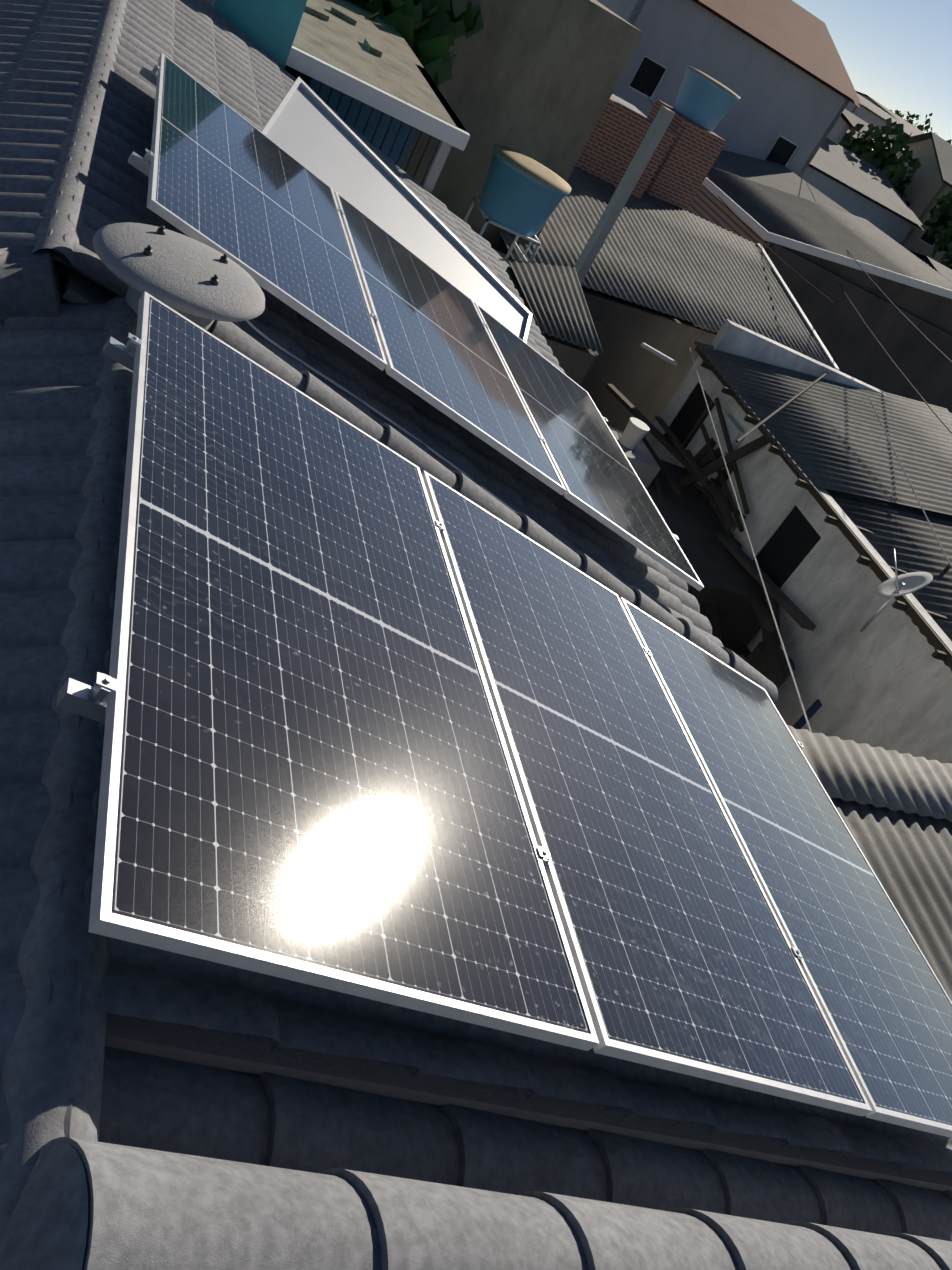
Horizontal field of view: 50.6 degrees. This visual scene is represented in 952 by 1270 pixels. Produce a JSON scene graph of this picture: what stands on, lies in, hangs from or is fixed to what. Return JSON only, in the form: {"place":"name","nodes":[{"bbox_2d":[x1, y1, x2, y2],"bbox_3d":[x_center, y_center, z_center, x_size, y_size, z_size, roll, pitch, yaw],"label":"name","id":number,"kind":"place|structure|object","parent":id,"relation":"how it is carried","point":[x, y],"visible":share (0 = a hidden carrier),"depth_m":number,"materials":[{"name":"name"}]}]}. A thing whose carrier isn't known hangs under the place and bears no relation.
{"place":"outdoors","nodes":[
{"label":"outdoors","id":0,"kind":"place"},
{"bbox_2d":[494,249,511,270],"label":"tank pier","id":1,"kind":"structure","parent":0,"point":[501,257],"depth_m":15.66,"materials":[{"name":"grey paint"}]},
{"bbox_2d":[463,144,570,262],"bbox_3d":[0.393,-6.005,14.917,1.270,1.990,1.270,14,36,-26],"label":"water tank","id":2,"kind":"object","parent":1,"relation":"on","point":[522,195],"visible":0.92,"depth_m":14.28,"materials":[{"name":"blue plastic"}]},
{"bbox_2d":[495,238,717,437],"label":"wall","id":3,"kind":"structure","parent":0,"point":[645,382],"depth_m":18.61,"materials":[{"name":"paint"}]},
{"bbox_2d":[497,166,692,321],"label":"roof","id":4,"kind":"structure","parent":3,"relation":"on","point":[625,265],"depth_m":18.49,"materials":[{"name":"grey metal"}]},
{"bbox_2d":[615,188,834,368],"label":"roof","id":5,"kind":"structure","parent":3,"relation":"on","point":[717,276],"depth_m":21.58,"materials":[{"name":"grey metal"}]},
{"bbox_2d":[757,243,839,370],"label":"roof verge","id":6,"kind":"structure","parent":5,"relation":"attached to","point":[820,342],"depth_m":22.84,"materials":[{"name":"white paint"}]},
{"bbox_2d":[792,0,951,143],"label":"sky","id":7,"kind":"structure","parent":0,"point":[895,53],"materials":[{"name":"blue"}]},
{"bbox_2d":[845,93,918,139],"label":"house","id":8,"kind":"structure","parent":0,"point":[868,112],"depth_m":74.37,"materials":[{"name":"black"}]},
{"bbox_2d":[856,91,923,134],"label":"roof","id":9,"kind":"structure","parent":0,"point":[895,116],"depth_m":86.86,"materials":[{"name":"black"}]},
{"bbox_2d":[830,798,951,1001],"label":"shed roof","id":10,"kind":"structure","parent":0,"point":[908,856],"depth_m":7.71,"materials":[{"name":"grey metal"}]},
{"bbox_2d":[787,725,951,821],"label":"corrugated roof","id":11,"kind":"structure","parent":10,"relation":"on","point":[852,770],"depth_m":8.32,"materials":[{"name":"grey metal"}]},
{"bbox_2d":[884,132,951,265],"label":"house","id":12,"kind":"structure","parent":0,"point":[929,184],"depth_m":49.99,"materials":[{"name":"black"}]},
{"label":"ground","id":13,"kind":"structure","parent":0,"visible":0},
{"bbox_2d":[353,0,483,87],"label":"tree","id":14,"kind":"object","parent":13,"relation":"on","point":[432,30],"visible":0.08,"depth_m":13.28,"materials":[{"name":"green plant"}]},
{"bbox_2d":[206,0,642,248],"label":"building","id":15,"kind":"structure","parent":13,"relation":"on","point":[537,80],"depth_m":14.57,"materials":[{"name":"beige paint"}]},
{"bbox_2d":[56,260,951,1191],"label":"own house walls","id":16,"kind":"structure","parent":13,"relation":"on","point":[202,1046],"depth_m":2.23,"materials":[{"name":"paint"}]},
{"bbox_2d":[0,0,119,259],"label":"roof tiles","id":17,"kind":"object","parent":16,"relation":"on","point":[46,46],"visible":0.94,"depth_m":4.72,"materials":[{"name":"concrete"}]},
{"bbox_2d":[0,303,135,1160],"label":"roof tiles","id":18,"kind":"object","parent":16,"relation":"on","point":[50,371],"visible":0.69,"depth_m":2.42,"materials":[{"name":"concrete"}]},
{"bbox_2d":[0,0,137,1238],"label":"ridge mortar","id":19,"kind":"object","parent":16,"relation":"on","point":[53,1063],"visible":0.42,"depth_m":1.85,"materials":[{"name":"cement mortar"}]},
{"bbox_2d":[93,222,264,332],"bbox_3d":[-1.095,-1.149,3.592,0.600,0.484,0.600,14,36,-26],"label":"satellite dish","id":20,"kind":"object","parent":16,"relation":"on","point":[202,285],"visible":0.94,"depth_m":3.40,"materials":[{"name":"metal"}]},
{"bbox_2d":[44,0,723,646],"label":"roof tiles","id":21,"kind":"object","parent":16,"relation":"on","point":[224,60],"visible":0.21,"depth_m":5.30,"materials":[{"name":"concrete"}]},
{"bbox_2d":[246,320,517,512],"bbox_3d":[-0.005,-0.756,4.681,2.882,0.884,0.133,16,35,-23],"label":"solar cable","id":22,"kind":"object","parent":21,"relation":"on","point":[351,394],"visible":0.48,"depth_m":4.43,"materials":[{"name":"black plastic"}]},
{"bbox_2d":[128,63,678,540],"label":"mount rails","id":23,"kind":"object","parent":21,"relation":"on","point":[138,161],"visible":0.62,"depth_m":4.13,"materials":[{"name":"silver metal"}]},
{"bbox_2d":[147,53,386,370],"bbox_3d":[-1.046,-2.138,4.900,1.104,0.327,2.278,14,36,-26],"label":"solar panel","id":24,"kind":"object","parent":23,"relation":"on","point":[259,207],"visible":1,"depth_m":4.63,"materials":[{"name":"glass"}]},
{"bbox_2d":[334,191,565,494],"bbox_3d":[-0.208,-1.685,5.555,1.104,0.327,2.278,14,36,-26],"label":"solar panel","id":25,"kind":"object","parent":23,"relation":"on","point":[441,353],"visible":0.96,"depth_m":5.30,"materials":[{"name":"glass"}]},
{"bbox_2d":[474,303,703,590],"bbox_3d":[0.631,-1.232,6.209,1.104,0.327,2.278,14,36,-26],"label":"solar panel","id":26,"kind":"object","parent":23,"relation":"on","point":[599,478],"visible":0.92,"depth_m":5.98,"materials":[{"name":"glass"}]},
{"bbox_2d":[0,245,777,704],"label":"ridge tiles","id":27,"kind":"object","parent":16,"relation":"attached to","point":[30,283],"visible":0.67,"depth_m":4.00,"materials":[{"name":"concrete"}]},
{"bbox_2d":[261,77,531,342],"bbox_3d":[-0.470,-2.629,6.812,2.276,1.086,1.093,20,34,-18],"label":"solar panel","id":28,"kind":"object","parent":16,"relation":"on","point":[307,127],"visible":0.54,"depth_m":6.85,"materials":[{"name":"glass"}]},
{"bbox_2d":[0,1046,951,1269],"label":"ridge tiles","id":29,"kind":"object","parent":16,"relation":"attached to","point":[180,1165],"visible":0.77,"depth_m":1.81,"materials":[{"name":"concrete"}]},
{"bbox_2d":[48,301,951,1178],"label":"roof tiles","id":30,"kind":"object","parent":16,"relation":"on","point":[144,981],"visible":0.02,"depth_m":2.14,"materials":[{"name":"concrete"}]},
{"bbox_2d":[57,333,803,960],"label":"mount rails","id":31,"kind":"object","parent":30,"relation":"on","point":[83,699],"visible":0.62,"depth_m":1.86,"materials":[{"name":"silver metal"}]},
{"bbox_2d":[88,292,598,1050],"bbox_3d":[-0.398,-0.092,2.652,1.104,0.327,2.278,14,36,-26],"label":"solar panel","id":32,"kind":"object","parent":31,"relation":"on","point":[308,776],"visible":0.96,"depth_m":2.23,"materials":[{"name":"glass"}]},
{"bbox_2d":[421,471,871,1115],"bbox_3d":[0.441,0.361,3.307,1.104,0.327,2.278,14,36,-26],"label":"solar panel","id":33,"kind":"object","parent":31,"relation":"on","point":[685,959],"visible":0.96,"depth_m":2.96,"materials":[{"name":"glass"}]},
{"bbox_2d":[620,597,951,1137],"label":"solar panel","id":34,"kind":"object","parent":31,"relation":"on","point":[883,998],"visible":0.83,"depth_m":3.75,"materials":[{"name":"glass"}]},
{"bbox_2d":[505,266,598,385],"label":"old lean-to walls","id":35,"kind":"structure","parent":13,"relation":"on","point":[576,362],"depth_m":13.24,"materials":[{"name":"grey concrete"}]},
{"bbox_2d":[507,259,602,353],"bbox_3d":[1.045,-4.674,13.816,1.472,0.288,2.651,14,36,-26],"label":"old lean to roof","id":36,"kind":"object","parent":35,"relation":"on","point":[555,299],"visible":1,"depth_m":13.58,"materials":[{"name":"grey metal"}]},
{"bbox_2d":[574,106,674,283],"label":"pillar","id":37,"kind":"structure","parent":13,"relation":"on","point":[662,120],"depth_m":14.88,"materials":[{"name":"concrete"}]},
{"bbox_2d":[575,94,726,290],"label":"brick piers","id":38,"kind":"structure","parent":13,"relation":"on","point":[685,155],"depth_m":22.11,"materials":[{"name":"red brick"}]},
{"bbox_2d":[673,65,740,131],"bbox_3d":[5.082,-11.953,22.497,1.390,0.910,1.390,14,36,-26],"label":"water tank","id":39,"kind":"object","parent":38,"relation":"on","point":[705,101],"visible":1,"depth_m":22.09,"materials":[{"name":"blue plastic"}]},
{"bbox_2d":[605,384,815,685],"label":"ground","id":40,"kind":"structure","parent":13,"relation":"on","point":[732,600],"depth_m":14.55,"materials":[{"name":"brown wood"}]},
{"bbox_2d":[608,342,821,728],"bbox_3d":[4.066,-1.198,14.742,7.701,2.486,3.590,45,34,20],"label":"yard clutter","id":41,"kind":"object","parent":13,"relation":"on","point":[640,458],"visible":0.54,"depth_m":15.40,"materials":[{"name":"brown"}]},
{"bbox_2d":[597,0,861,177],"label":"grey house","id":42,"kind":"structure","parent":13,"relation":"on","point":[778,67],"depth_m":36.99,"materials":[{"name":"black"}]},
{"bbox_2d":[712,150,852,214],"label":"roof","id":43,"kind":"structure","parent":13,"relation":"on","point":[778,176],"depth_m":37.38,"materials":[{"name":"black"}]},
{"bbox_2d":[646,319,951,763],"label":"white house walls","id":44,"kind":"structure","parent":13,"relation":"on","point":[883,679],"depth_m":13.66,"materials":[{"name":"white paint"}]},
{"bbox_2d":[694,341,951,515],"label":"corrugated roof","id":45,"kind":"structure","parent":44,"relation":"on","point":[828,434],"depth_m":16.45,"materials":[{"name":"grey metal"}]},
{"bbox_2d":[694,346,951,668],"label":"white house rafters","id":46,"kind":"object","parent":44,"relation":"on","point":[942,652],"visible":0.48,"depth_m":13.35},
{"bbox_2d":[827,489,951,671],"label":"corrugated roof","id":47,"kind":"structure","parent":44,"relation":"on","point":[907,534],"depth_m":14.03,"materials":[{"name":"grey metal"}]},
{"bbox_2d":[860,549,932,631],"bbox_3d":[4.465,-0.383,10.854,0.530,0.956,0.565,14,36,-26],"label":"satellite dish","id":48,"kind":"object","parent":44,"relation":"attached to","point":[899,585],"visible":1,"depth_m":10.82,"materials":[{"name":"grey paint"}]},
{"bbox_2d":[686,177,951,412],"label":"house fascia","id":49,"kind":"structure","parent":13,"relation":"on","point":[854,348],"depth_m":27.71,"materials":[{"name":"white paint"}]},
{"bbox_2d":[706,167,951,289],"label":"roof","id":50,"kind":"structure","parent":49,"relation":"on","point":[794,217],"depth_m":28.78,"materials":[{"name":"grey concrete"}]},
{"bbox_2d":[689,348,951,732],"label":"yard cords","id":51,"kind":"object","parent":13,"relation":"on","point":[947,567],"visible":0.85,"depth_m":14.03,"materials":[{"name":"grey plastic"}]},
{"bbox_2d":[827,113,857,144],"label":"house","id":52,"kind":"structure","parent":13,"relation":"on","point":[841,127],"depth_m":45.27,"materials":[{"name":"black"}]},
{"bbox_2d":[801,137,925,244],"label":"white house","id":53,"kind":"structure","parent":13,"relation":"on","point":[850,182],"depth_m":44.22,"materials":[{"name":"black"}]},
{"bbox_2d":[842,109,886,148],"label":"house","id":54,"kind":"structure","parent":13,"relation":"on","point":[853,119],"depth_m":61.06,"materials":[{"name":"black"}]},
{"bbox_2d":[839,118,920,202],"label":"tree","id":55,"kind":"object","parent":13,"relation":"on","point":[869,146],"visible":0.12,"depth_m":48.10,"materials":[{"name":"green plant"}]},
{"bbox_2d":[891,109,937,134],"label":"tree","id":56,"kind":"object","parent":13,"relation":"on","point":[920,126],"visible":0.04,"depth_m":115.64,"materials":[{"name":"green plant"}]},
{"bbox_2d":[910,251,951,281],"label":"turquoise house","id":57,"kind":"structure","parent":13,"relation":"on","point":[945,271],"depth_m":34.13,"materials":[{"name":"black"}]},
{"bbox_2d":[923,190,951,269],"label":"tree","id":58,"kind":"object","parent":13,"relation":"on","point":[940,219],"visible":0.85,"depth_m":44.55,"materials":[{"name":"green plant"}]},
{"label":"utility pole","id":59,"kind":"object","parent":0,"visible":0},
{"bbox_2d":[637,75,951,433],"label":"power lines","id":60,"kind":"object","parent":59,"relation":"hanging from","point":[854,306],"visible":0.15,"depth_m":22.02,"materials":[{"name":"black metal"}]}
]}

